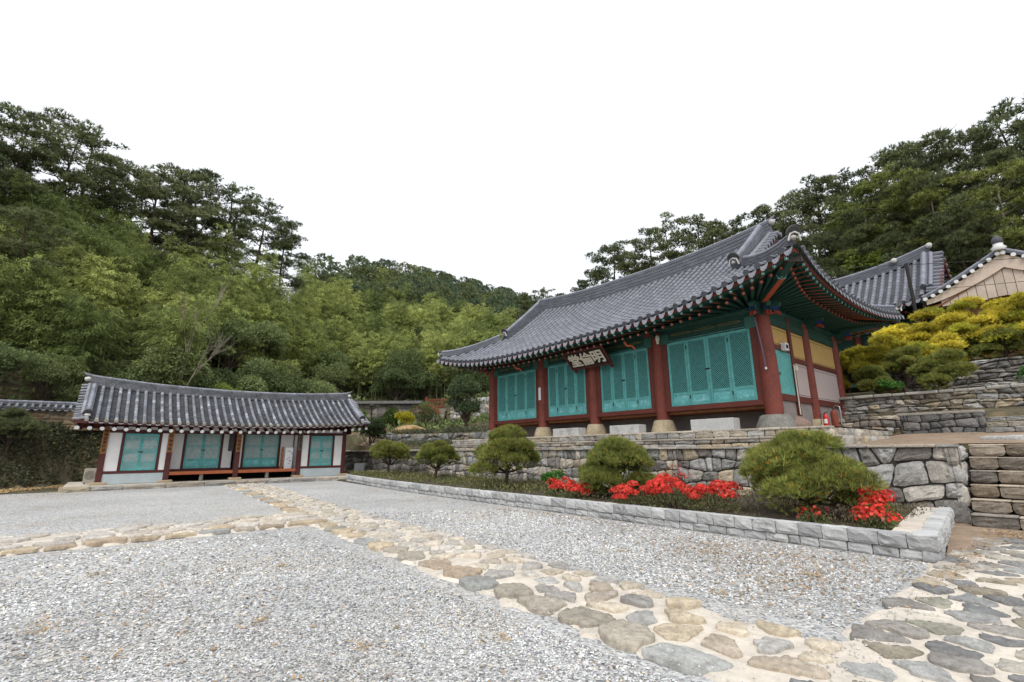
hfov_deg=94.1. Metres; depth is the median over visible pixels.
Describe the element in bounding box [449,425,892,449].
stone platform
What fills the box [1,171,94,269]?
bamboo clump
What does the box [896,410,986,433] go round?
dark wall
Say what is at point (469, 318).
bamboo clump
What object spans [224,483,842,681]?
path
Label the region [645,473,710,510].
azalea
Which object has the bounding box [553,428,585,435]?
step block
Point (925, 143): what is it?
pine tree
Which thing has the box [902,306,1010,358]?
golden bush
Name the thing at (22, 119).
pine tree
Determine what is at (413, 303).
bamboo clump
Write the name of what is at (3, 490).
dry verge grass
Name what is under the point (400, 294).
bamboo clump
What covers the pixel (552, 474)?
green shrub
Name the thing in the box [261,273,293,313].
bamboo clump
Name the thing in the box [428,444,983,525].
retaining wall
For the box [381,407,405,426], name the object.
hedge shrub
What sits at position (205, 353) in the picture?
bare tree
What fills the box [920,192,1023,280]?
pine tree
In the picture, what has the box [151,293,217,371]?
bamboo clump
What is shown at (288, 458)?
leaning board
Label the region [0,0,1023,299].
sky
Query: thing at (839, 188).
pine tree
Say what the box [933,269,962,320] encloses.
spring green tree
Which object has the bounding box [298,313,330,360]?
bamboo clump
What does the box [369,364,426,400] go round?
round tree
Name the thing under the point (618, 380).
door panel
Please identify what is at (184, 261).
bamboo clump
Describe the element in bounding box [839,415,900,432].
tan wall
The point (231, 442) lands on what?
dark plaque
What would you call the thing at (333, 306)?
bamboo clump
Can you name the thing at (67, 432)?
bank plants
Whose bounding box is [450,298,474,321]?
bamboo clump
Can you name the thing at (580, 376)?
door panel
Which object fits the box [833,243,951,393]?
hall
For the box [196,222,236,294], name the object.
bamboo clump
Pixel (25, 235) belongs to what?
bamboo clump
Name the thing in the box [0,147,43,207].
pine tree
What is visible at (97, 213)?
bamboo clump
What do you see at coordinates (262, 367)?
broadleaf tree
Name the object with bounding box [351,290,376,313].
bamboo clump
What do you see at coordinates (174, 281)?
bamboo clump
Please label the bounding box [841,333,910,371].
golden bush
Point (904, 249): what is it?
pine tree
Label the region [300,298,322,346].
bamboo clump
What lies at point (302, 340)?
bamboo clump
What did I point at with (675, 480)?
azalea
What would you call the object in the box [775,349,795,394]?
side door
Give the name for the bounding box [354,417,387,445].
camellia bush
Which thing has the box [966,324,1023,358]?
terrace pine
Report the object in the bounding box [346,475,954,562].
planter kerb
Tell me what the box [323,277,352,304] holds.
bamboo clump
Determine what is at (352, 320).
bamboo clump
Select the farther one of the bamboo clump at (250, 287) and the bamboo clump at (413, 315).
the bamboo clump at (413, 315)
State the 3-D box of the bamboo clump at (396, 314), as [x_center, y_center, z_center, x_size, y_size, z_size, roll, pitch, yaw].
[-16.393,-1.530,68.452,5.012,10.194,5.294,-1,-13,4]
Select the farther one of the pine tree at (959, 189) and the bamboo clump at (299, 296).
the bamboo clump at (299, 296)
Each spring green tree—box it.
[212,382,245,399]
[839,250,889,276]
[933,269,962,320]
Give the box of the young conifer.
[445,375,481,427]
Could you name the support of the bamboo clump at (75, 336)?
on the ground at (352, 443)
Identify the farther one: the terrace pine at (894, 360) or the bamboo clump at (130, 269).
the bamboo clump at (130, 269)
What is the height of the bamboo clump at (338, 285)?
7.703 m
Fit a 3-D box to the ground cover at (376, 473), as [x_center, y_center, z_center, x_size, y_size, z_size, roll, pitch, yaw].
[-3.343,6.167,21.498,4.272,0.338,19.645,10,-17,-39]
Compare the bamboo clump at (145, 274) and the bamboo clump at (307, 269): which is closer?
the bamboo clump at (145, 274)
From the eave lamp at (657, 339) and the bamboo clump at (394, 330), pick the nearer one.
the eave lamp at (657, 339)
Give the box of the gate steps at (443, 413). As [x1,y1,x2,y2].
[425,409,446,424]
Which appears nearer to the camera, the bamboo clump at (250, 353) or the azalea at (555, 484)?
the azalea at (555, 484)
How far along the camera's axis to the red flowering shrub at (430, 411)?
44.07 m
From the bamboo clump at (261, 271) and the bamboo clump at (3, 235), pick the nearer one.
the bamboo clump at (3, 235)
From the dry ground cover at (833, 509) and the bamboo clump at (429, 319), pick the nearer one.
the dry ground cover at (833, 509)
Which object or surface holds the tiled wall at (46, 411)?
on the ground at (352, 443)
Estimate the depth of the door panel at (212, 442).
26.29 m
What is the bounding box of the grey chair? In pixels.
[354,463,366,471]
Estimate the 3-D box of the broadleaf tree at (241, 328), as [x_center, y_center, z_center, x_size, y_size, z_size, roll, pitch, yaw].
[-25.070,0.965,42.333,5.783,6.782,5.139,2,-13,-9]
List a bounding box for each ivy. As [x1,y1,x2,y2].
[0,421,102,487]
[378,425,488,445]
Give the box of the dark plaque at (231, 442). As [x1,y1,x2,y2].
[228,428,234,450]
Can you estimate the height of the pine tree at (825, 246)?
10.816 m
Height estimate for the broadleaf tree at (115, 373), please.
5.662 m
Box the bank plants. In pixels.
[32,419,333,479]
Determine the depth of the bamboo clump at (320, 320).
60.99 m
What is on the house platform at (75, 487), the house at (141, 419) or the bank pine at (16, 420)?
the house at (141, 419)
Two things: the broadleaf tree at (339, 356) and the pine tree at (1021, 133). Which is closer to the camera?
the pine tree at (1021, 133)
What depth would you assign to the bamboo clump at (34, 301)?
30.70 m
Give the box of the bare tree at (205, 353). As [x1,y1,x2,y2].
[178,276,232,386]
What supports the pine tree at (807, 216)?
on the ground at (352, 443)
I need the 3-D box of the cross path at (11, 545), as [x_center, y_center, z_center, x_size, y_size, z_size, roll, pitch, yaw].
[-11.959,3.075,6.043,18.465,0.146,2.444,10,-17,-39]
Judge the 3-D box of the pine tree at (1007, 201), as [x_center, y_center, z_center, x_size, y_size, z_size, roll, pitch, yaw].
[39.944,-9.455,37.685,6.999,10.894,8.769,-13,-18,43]
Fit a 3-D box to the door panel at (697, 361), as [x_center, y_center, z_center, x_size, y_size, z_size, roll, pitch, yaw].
[6.685,1.057,17.038,0.075,2.400,0.833,10,-17,-39]
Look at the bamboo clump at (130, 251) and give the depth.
44.20 m
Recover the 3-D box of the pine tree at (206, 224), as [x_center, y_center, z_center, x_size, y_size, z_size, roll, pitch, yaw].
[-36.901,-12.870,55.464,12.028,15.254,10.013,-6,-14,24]
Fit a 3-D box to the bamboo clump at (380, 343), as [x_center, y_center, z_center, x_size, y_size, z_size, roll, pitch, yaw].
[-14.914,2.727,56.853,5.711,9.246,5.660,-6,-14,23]
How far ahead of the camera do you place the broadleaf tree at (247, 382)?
37.69 m
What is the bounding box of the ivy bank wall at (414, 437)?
[386,432,485,445]
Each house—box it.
[72,371,369,484]
[921,235,1023,358]
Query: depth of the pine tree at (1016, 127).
34.52 m
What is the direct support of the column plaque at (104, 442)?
attached to the house at (141, 419)
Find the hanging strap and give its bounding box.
[754,317,766,368]
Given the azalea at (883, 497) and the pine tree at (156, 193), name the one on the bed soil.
the azalea at (883, 497)
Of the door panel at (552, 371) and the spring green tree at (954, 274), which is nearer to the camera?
the door panel at (552, 371)
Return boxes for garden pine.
[369,439,410,475]
[414,439,461,477]
[468,423,542,487]
[576,435,666,496]
[736,427,890,515]
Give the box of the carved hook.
[623,341,635,349]
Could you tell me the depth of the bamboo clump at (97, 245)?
37.21 m
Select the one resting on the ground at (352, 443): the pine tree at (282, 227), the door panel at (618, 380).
the pine tree at (282, 227)
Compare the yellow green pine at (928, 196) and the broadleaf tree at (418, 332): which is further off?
the broadleaf tree at (418, 332)
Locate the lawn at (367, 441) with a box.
[350,431,398,446]
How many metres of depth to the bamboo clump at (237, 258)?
53.94 m
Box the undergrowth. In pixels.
[0,248,971,431]
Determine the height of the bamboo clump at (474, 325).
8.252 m
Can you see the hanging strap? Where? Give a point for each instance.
(760, 343)
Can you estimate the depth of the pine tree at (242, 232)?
56.44 m
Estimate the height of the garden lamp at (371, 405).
3.370 m
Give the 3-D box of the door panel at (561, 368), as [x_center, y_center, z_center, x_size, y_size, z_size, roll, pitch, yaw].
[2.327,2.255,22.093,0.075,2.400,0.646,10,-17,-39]
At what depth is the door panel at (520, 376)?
24.27 m
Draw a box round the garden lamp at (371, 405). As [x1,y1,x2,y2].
[368,404,375,422]
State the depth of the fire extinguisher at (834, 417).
16.13 m
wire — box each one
[829,257,1023,267]
[913,281,1023,290]
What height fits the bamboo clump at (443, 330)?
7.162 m
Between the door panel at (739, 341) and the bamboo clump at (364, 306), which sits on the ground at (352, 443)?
the bamboo clump at (364, 306)
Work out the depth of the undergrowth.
41.60 m
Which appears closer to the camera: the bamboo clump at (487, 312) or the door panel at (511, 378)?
the door panel at (511, 378)
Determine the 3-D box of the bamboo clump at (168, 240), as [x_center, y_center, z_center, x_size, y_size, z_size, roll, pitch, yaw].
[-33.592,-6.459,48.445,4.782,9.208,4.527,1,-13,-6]
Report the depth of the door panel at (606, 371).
20.10 m
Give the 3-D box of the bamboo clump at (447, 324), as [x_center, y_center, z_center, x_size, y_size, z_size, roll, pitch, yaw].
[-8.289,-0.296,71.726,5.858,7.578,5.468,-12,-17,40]
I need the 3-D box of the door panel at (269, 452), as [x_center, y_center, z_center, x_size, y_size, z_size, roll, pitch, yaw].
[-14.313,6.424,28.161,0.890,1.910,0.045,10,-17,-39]
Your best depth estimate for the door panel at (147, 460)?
23.80 m
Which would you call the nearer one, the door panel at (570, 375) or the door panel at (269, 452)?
the door panel at (570, 375)
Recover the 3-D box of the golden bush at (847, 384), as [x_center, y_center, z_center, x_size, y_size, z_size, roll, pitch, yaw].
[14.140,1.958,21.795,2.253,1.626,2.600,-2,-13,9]
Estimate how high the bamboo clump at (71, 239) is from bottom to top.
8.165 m
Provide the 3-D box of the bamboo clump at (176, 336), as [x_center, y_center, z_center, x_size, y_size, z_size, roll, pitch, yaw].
[-23.831,1.420,33.894,5.108,9.836,4.836,-2,-13,4]
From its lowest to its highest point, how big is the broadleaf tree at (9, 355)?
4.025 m
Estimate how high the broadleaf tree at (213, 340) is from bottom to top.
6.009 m
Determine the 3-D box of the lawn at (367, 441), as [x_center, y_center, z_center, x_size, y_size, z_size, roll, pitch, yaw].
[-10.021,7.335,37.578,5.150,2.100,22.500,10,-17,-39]
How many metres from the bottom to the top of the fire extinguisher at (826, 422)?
0.583 m
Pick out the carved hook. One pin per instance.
(627, 345)
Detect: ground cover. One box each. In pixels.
[346,469,612,497]
[561,486,941,529]
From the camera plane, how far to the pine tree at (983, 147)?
38.41 m
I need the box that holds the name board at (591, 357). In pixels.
[562,345,613,373]
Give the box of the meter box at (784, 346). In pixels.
[780,342,788,350]
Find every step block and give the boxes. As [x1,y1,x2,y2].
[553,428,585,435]
[610,424,645,433]
[690,417,740,430]
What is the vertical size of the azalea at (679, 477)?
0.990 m
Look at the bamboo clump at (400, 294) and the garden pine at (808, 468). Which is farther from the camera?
the bamboo clump at (400, 294)
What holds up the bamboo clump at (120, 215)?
on the ground at (352, 443)
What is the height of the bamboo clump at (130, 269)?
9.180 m
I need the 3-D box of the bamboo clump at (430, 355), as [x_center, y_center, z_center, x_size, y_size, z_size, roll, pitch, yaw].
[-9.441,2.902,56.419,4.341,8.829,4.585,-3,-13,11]
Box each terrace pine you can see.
[851,365,901,393]
[880,345,926,391]
[904,347,978,389]
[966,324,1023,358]
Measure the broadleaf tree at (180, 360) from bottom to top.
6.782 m
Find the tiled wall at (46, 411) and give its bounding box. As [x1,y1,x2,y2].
[0,399,103,430]
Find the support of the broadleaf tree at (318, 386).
on the ground at (352, 443)
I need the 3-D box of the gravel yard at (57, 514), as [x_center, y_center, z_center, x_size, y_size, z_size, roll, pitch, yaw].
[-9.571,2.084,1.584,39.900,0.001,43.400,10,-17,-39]
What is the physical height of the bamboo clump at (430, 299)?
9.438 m
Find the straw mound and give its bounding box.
[391,424,425,433]
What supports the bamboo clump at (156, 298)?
on the ground at (352, 443)
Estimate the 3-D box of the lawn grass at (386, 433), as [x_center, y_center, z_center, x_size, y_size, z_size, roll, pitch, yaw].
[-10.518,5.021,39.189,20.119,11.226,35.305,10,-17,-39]
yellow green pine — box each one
[820,181,932,271]
[832,161,979,260]
[865,181,1023,273]
[938,157,1023,265]
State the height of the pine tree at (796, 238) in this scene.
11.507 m
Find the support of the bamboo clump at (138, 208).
on the ground at (352, 443)
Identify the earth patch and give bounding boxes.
[947,523,1023,556]
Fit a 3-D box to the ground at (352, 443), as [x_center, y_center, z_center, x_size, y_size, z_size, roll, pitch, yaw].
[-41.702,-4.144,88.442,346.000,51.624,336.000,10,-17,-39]
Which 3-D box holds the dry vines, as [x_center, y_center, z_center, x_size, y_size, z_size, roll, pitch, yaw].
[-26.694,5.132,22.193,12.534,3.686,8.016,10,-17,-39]
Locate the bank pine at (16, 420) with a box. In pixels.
[0,407,50,452]
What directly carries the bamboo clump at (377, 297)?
on the ground at (352, 443)
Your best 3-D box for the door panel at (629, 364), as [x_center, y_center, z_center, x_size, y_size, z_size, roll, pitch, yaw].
[4.794,1.580,19.245,0.056,2.400,0.623,10,-17,-39]
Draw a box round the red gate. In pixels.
[425,397,447,408]
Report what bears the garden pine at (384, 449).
on the bed soil
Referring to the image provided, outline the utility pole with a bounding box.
[904,263,919,323]
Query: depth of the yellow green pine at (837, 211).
41.81 m
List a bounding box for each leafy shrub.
[878,379,904,393]
[1015,366,1023,379]
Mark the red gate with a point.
(427, 399)
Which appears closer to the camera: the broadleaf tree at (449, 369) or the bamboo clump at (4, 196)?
the bamboo clump at (4, 196)
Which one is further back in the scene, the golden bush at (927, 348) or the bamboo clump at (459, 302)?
the bamboo clump at (459, 302)
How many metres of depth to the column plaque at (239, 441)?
26.30 m
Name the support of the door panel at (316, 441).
in the house at (141, 419)
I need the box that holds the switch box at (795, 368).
[793,364,800,414]
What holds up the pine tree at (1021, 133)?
on the ground at (352, 443)
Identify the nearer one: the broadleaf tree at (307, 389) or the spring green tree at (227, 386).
the spring green tree at (227, 386)
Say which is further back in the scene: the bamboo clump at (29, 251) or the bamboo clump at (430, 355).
the bamboo clump at (430, 355)
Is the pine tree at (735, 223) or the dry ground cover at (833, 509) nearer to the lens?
the dry ground cover at (833, 509)
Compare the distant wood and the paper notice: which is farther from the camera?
the distant wood
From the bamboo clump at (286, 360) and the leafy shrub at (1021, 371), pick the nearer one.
the leafy shrub at (1021, 371)
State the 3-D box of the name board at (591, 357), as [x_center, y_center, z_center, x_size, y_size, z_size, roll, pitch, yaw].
[3.203,0.796,20.213,0.864,0.864,2.220,10,-17,-39]
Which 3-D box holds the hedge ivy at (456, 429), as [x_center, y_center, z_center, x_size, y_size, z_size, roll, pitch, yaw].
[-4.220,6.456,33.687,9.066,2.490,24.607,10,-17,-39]
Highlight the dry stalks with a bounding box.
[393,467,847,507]
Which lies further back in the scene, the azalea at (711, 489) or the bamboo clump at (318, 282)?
the bamboo clump at (318, 282)
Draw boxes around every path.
[0,512,327,555]
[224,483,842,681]
[787,537,1023,681]
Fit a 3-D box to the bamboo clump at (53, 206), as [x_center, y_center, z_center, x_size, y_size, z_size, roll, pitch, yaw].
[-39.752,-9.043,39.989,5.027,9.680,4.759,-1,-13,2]
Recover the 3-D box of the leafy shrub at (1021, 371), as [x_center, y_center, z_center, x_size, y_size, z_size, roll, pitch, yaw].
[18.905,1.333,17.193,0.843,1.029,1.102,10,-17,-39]
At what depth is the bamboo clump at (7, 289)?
29.27 m
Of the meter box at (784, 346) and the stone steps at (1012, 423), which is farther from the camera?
the meter box at (784, 346)
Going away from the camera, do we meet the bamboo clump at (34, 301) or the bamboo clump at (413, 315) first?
the bamboo clump at (34, 301)
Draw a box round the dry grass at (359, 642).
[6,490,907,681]
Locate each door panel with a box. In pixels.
[120,433,142,470]
[138,434,159,469]
[182,434,204,468]
[201,434,221,467]
[242,435,262,466]
[260,435,278,466]
[309,436,322,465]
[320,436,332,465]
[498,375,506,420]
[506,373,516,419]
[516,371,525,419]
[525,370,535,418]
[548,365,557,416]
[556,364,566,415]
[565,363,576,414]
[575,369,586,414]
[600,355,613,411]
[611,352,625,410]
[622,350,638,410]
[635,348,651,408]
[667,340,690,406]
[685,336,711,404]
[705,332,733,402]
[727,328,757,401]
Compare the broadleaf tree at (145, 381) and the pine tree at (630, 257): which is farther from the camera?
the pine tree at (630, 257)
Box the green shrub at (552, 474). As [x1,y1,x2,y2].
[540,469,564,484]
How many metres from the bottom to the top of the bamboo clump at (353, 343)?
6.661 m
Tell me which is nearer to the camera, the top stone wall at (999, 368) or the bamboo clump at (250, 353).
the top stone wall at (999, 368)
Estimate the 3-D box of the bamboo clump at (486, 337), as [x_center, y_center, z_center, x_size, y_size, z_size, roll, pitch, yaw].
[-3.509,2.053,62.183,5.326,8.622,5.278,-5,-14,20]
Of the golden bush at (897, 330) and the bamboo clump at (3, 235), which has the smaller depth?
the golden bush at (897, 330)
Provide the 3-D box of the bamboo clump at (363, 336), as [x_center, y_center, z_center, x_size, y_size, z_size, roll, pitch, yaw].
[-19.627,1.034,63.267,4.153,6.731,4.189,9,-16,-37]
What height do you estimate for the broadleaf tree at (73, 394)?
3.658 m
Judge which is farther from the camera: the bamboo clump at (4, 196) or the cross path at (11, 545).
the bamboo clump at (4, 196)
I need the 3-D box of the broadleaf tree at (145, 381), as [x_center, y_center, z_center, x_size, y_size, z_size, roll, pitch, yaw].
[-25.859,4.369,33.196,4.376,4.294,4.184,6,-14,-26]
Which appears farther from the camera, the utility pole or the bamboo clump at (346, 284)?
the bamboo clump at (346, 284)
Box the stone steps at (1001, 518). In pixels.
[968,443,1023,529]
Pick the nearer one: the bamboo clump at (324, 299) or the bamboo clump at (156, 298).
the bamboo clump at (156, 298)
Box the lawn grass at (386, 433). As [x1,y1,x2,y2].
[345,425,471,480]
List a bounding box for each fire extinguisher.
[820,411,829,425]
[830,405,841,426]
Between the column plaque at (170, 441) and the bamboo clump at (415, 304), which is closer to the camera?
the column plaque at (170, 441)
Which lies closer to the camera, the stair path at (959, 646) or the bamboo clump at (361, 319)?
the stair path at (959, 646)
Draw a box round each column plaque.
[100,427,109,453]
[167,428,174,451]
[236,430,242,451]
[298,431,303,449]
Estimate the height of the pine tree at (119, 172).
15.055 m
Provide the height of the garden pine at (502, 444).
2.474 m
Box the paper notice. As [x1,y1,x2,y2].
[538,387,540,399]
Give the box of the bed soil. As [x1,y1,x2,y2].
[344,470,916,529]
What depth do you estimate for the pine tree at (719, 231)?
54.27 m
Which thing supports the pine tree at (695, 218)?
on the ground at (352, 443)
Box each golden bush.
[839,349,874,392]
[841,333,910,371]
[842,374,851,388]
[871,321,969,359]
[887,338,970,370]
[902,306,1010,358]
[930,294,1023,359]
[979,291,1023,351]
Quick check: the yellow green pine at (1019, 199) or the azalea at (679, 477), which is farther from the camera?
the yellow green pine at (1019, 199)
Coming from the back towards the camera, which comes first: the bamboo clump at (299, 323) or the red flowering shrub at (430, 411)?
the bamboo clump at (299, 323)
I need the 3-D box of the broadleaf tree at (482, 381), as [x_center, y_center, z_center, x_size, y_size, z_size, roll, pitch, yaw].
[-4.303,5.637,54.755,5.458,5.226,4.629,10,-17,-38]
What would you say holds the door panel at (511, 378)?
in the hall at (697, 311)
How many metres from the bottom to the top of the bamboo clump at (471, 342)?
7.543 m
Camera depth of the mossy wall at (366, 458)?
31.39 m
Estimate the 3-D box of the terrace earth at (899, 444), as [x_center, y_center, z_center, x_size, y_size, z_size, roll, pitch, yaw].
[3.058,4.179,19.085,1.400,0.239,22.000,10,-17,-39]
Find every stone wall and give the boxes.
[355,401,421,421]
[450,397,488,420]
[838,383,1023,417]
[891,356,1023,391]
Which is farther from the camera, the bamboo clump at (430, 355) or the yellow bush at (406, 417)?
the bamboo clump at (430, 355)
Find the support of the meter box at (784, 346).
attached to the hall at (697, 311)
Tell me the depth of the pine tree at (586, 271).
71.39 m
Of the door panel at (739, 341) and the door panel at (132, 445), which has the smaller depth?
the door panel at (739, 341)
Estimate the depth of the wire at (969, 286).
21.11 m
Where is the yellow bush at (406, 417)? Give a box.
[394,411,415,424]
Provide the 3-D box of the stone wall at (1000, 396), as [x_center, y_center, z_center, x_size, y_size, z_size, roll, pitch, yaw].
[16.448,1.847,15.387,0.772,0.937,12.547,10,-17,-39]
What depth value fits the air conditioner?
23.07 m
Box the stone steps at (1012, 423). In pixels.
[986,416,1023,432]
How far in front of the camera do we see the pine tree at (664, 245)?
57.44 m
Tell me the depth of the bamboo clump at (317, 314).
65.30 m
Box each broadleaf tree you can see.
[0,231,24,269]
[0,341,41,382]
[10,350,87,400]
[52,381,89,401]
[96,357,166,383]
[120,376,174,384]
[121,343,218,385]
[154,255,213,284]
[182,367,247,390]
[186,326,232,365]
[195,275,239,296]
[202,312,265,375]
[217,373,269,400]
[220,320,291,362]
[235,357,303,392]
[267,376,313,401]
[299,377,341,392]
[310,350,360,385]
[311,361,350,391]
[346,369,375,397]
[355,351,391,388]
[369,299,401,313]
[381,347,431,400]
[403,370,445,400]
[408,327,436,358]
[437,365,467,395]
[453,370,489,394]
[462,345,488,393]
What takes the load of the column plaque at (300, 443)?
attached to the house at (141, 419)
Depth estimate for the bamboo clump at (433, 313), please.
77.57 m
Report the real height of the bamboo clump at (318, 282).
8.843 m
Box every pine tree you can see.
[0,100,85,204]
[0,103,53,201]
[0,106,128,239]
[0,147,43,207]
[0,205,82,347]
[44,122,152,215]
[55,157,190,243]
[85,162,211,302]
[147,167,239,256]
[148,161,239,281]
[202,181,280,261]
[219,192,301,282]
[244,219,315,292]
[505,292,542,319]
[527,286,555,307]
[570,280,595,292]
[576,267,610,288]
[584,239,638,285]
[614,237,651,275]
[622,227,672,275]
[630,211,711,269]
[665,212,726,261]
[678,218,741,257]
[719,214,742,238]
[735,203,787,230]
[753,198,813,251]
[773,222,830,255]
[778,173,878,277]
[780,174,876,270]
[804,228,863,272]
[809,208,902,279]
[823,166,881,257]
[841,238,895,263]
[843,124,1006,254]
[843,157,939,240]
[870,211,1012,276]
[877,140,1008,232]
[901,172,964,244]
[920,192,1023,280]
[922,118,1023,231]
[953,207,1022,266]
[960,96,1023,216]
[969,86,1023,201]
[984,158,1023,229]
[1002,130,1023,208]
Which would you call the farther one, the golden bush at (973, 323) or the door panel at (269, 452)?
the door panel at (269, 452)
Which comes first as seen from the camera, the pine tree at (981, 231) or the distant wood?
the pine tree at (981, 231)
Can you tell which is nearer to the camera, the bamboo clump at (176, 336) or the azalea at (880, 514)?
the azalea at (880, 514)
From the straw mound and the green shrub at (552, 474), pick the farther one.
the straw mound
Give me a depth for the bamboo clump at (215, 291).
45.66 m
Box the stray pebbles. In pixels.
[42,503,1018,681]
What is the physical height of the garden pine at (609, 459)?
1.909 m
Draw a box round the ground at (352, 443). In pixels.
[0,273,1023,558]
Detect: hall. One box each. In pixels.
[437,215,903,438]
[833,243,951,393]
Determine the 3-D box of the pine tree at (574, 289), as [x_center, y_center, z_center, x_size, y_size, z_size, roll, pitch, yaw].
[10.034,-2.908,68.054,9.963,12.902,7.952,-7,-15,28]
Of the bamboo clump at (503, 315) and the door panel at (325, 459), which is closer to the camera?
the door panel at (325, 459)
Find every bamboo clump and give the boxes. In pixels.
[0,189,22,207]
[0,205,51,324]
[0,223,18,263]
[0,251,81,374]
[0,254,36,344]
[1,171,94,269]
[3,207,41,273]
[7,183,87,255]
[17,287,134,396]
[22,182,77,229]
[45,232,121,323]
[46,212,139,309]
[48,236,138,373]
[54,194,129,281]
[55,213,120,260]
[89,191,150,233]
[95,269,152,356]
[98,229,152,325]
[99,211,155,276]
[100,235,148,281]
[118,302,201,368]
[121,248,176,325]
[129,235,164,307]
[131,296,222,394]
[132,284,201,345]
[133,266,208,329]
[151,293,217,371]
[155,254,216,295]
[158,230,213,287]
[175,269,210,303]
[182,287,248,368]
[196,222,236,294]
[200,255,258,365]
[202,283,237,310]
[210,238,258,285]
[212,270,266,320]
[220,319,266,372]
[234,247,282,323]
[240,292,273,324]
[248,289,304,361]
[252,300,295,362]
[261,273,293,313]
[266,358,302,401]
[275,327,311,372]
[277,307,308,371]
[280,284,314,327]
[287,273,313,305]
[291,258,321,293]
[294,324,339,379]
[295,292,312,319]
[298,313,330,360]
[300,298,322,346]
[302,270,326,296]
[305,283,338,328]
[306,324,345,378]
[308,308,324,325]
[310,317,330,345]
[317,302,357,333]
[320,279,347,295]
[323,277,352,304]
[324,274,342,286]
[325,297,344,323]
[326,314,359,352]
[327,287,365,320]
[331,277,353,303]
[339,310,360,331]
[339,331,365,384]
[342,342,385,399]
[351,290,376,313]
[353,296,375,317]
[353,312,391,350]
[357,324,380,352]
[360,286,392,316]
[361,274,385,295]
[361,312,389,357]
[362,327,411,400]
[378,302,399,319]
[380,301,402,330]
[380,324,403,354]
[383,281,411,304]
[384,298,412,338]
[394,307,423,358]
[398,328,421,354]
[398,336,423,371]
[403,302,429,323]
[405,300,428,312]
[406,300,442,347]
[416,330,450,382]
[417,291,446,320]
[418,321,441,346]
[419,331,445,400]
[425,305,441,319]
[426,298,447,322]
[430,298,457,328]
[433,322,467,402]
[436,329,463,342]
[442,316,474,334]
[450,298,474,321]
[450,330,483,347]
[452,302,482,318]
[454,317,477,332]
[459,302,486,322]
[461,320,486,341]
[464,325,496,374]
[471,315,495,333]
[475,307,504,331]
[481,322,495,335]
[491,307,516,326]
[491,312,516,330]
[493,324,508,339]
[497,316,515,332]
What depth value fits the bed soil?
11.24 m
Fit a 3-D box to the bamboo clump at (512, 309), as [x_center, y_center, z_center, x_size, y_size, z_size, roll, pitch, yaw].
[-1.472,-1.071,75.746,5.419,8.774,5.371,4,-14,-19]
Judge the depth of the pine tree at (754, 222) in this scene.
52.92 m
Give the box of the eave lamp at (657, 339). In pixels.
[655,335,659,343]
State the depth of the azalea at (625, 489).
11.43 m
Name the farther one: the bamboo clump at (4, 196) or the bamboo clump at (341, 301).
the bamboo clump at (341, 301)
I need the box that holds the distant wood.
[303,253,544,320]
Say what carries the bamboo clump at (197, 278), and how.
on the ground at (352, 443)
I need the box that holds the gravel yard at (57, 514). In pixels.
[0,480,934,681]
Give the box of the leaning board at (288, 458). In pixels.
[279,447,293,468]
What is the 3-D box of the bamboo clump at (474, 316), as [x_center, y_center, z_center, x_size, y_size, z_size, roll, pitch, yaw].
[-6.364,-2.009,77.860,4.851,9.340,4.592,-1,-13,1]
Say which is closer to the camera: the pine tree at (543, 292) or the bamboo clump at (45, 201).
the bamboo clump at (45, 201)
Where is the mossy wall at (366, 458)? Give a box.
[344,450,428,474]
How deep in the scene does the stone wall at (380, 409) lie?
51.01 m
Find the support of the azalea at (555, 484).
on the bed soil
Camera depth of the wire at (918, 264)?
15.39 m
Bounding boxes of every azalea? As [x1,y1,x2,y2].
[544,476,575,496]
[557,481,595,498]
[609,480,664,507]
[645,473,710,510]
[645,475,695,507]
[667,464,690,487]
[686,479,743,513]
[795,498,831,523]
[848,501,904,529]
[850,486,901,522]
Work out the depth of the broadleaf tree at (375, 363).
56.75 m
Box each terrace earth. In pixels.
[664,443,958,447]
[859,431,1023,443]
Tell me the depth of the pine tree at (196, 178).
51.76 m
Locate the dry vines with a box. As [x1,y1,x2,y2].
[0,421,102,486]
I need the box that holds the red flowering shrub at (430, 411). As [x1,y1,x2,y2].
[408,401,441,426]
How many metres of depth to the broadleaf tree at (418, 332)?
67.92 m
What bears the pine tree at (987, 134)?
on the ground at (352, 443)
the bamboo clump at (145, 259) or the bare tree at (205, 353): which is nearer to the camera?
the bare tree at (205, 353)
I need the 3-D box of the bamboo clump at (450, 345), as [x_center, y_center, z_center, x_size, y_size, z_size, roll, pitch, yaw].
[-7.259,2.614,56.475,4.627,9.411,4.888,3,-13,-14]
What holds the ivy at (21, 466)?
on the ground at (352, 443)
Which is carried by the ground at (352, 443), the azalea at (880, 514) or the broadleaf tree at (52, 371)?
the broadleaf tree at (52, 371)
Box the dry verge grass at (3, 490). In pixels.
[0,468,77,492]
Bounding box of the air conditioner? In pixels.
[82,468,96,483]
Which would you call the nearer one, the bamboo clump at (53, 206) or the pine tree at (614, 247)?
the bamboo clump at (53, 206)
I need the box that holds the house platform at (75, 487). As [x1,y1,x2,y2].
[57,473,348,492]
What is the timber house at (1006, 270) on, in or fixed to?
on the ground at (352, 443)

